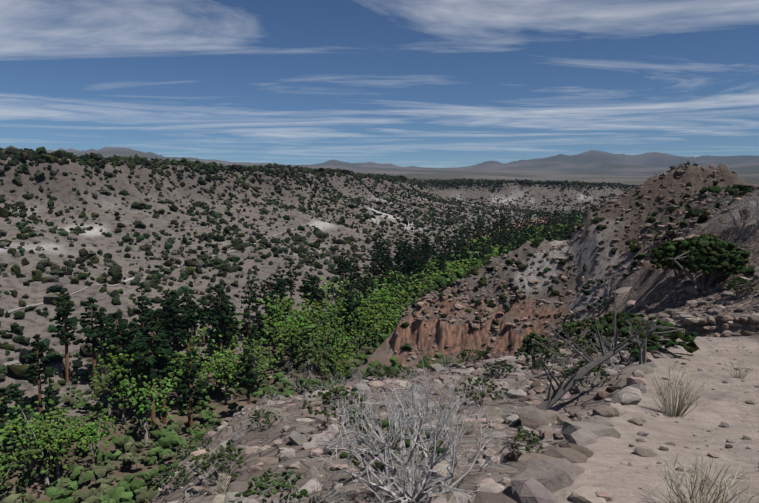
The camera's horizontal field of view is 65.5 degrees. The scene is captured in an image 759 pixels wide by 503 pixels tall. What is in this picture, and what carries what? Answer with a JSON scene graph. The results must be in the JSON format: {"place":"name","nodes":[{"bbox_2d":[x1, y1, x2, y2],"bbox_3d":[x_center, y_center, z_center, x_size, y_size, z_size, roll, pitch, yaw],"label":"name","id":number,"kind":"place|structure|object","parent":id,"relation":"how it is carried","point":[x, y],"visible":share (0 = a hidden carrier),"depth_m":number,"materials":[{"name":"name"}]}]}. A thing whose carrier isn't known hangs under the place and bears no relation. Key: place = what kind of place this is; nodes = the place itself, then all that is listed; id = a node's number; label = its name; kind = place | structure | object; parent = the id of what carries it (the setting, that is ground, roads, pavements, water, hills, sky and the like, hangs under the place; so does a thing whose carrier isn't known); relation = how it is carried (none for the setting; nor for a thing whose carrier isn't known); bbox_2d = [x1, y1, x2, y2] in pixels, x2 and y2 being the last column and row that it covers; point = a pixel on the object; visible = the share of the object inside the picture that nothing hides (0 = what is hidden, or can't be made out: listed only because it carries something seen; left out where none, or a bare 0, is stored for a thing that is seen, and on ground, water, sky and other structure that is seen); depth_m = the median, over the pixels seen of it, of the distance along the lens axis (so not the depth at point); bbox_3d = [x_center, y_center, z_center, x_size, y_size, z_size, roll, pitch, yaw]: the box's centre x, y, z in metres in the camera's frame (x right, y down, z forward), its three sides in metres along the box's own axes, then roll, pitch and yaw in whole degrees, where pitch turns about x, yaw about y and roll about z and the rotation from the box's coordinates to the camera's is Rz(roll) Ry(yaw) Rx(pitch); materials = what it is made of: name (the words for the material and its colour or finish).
{"place":"outdoors","nodes":[
{"label":"outdoors","id":0,"kind":"place"},
{"bbox_2d":[0,147,758,502],"bbox_3d":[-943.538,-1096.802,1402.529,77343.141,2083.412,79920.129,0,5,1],"label":"canyon terrain","id":1,"kind":"structure","parent":0,"point":[710,411],"depth_m":118.89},
{"bbox_2d":[0,204,598,502],"bbox_3d":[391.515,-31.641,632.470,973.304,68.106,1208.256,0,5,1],"label":"valley trees","id":2,"kind":"object","parent":1,"relation":"on","point":[129,489],"depth_m":165.07,"materials":[{"name":"green plant"}]},
{"bbox_2d":[3,186,596,414],"bbox_3d":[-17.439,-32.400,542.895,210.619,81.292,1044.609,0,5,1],"label":"trail paths","id":3,"kind":"structure","parent":1,"relation":"on","point":[19,360],"depth_m":202.16,"materials":[{"name":"beige soil"}]},
{"bbox_2d":[0,145,749,419],"bbox_3d":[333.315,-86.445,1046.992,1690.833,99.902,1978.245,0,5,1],"label":"juniper shrubs","id":4,"kind":"object","parent":1,"relation":"on","point":[39,155],"depth_m":358.00,"materials":[{"name":"green plant"}]},
{"bbox_2d":[152,163,758,502],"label":"boulders","id":5,"kind":"object","parent":1,"relation":"on","point":[540,478],"visible":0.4,"depth_m":10.21,"materials":[{"name":"grey stone"}]},
{"bbox_2d":[528,277,661,410],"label":"dead tree branches","id":6,"kind":"object","parent":1,"relation":"on","point":[554,397],"visible":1,"depth_m":9.58,"materials":[{"name":"grey wood"}]},
{"bbox_2d":[0,0,758,167],"label":"sky","id":7,"kind":"structure","parent":0,"point":[403,83],"materials":[{"name":"blue"}]}
]}

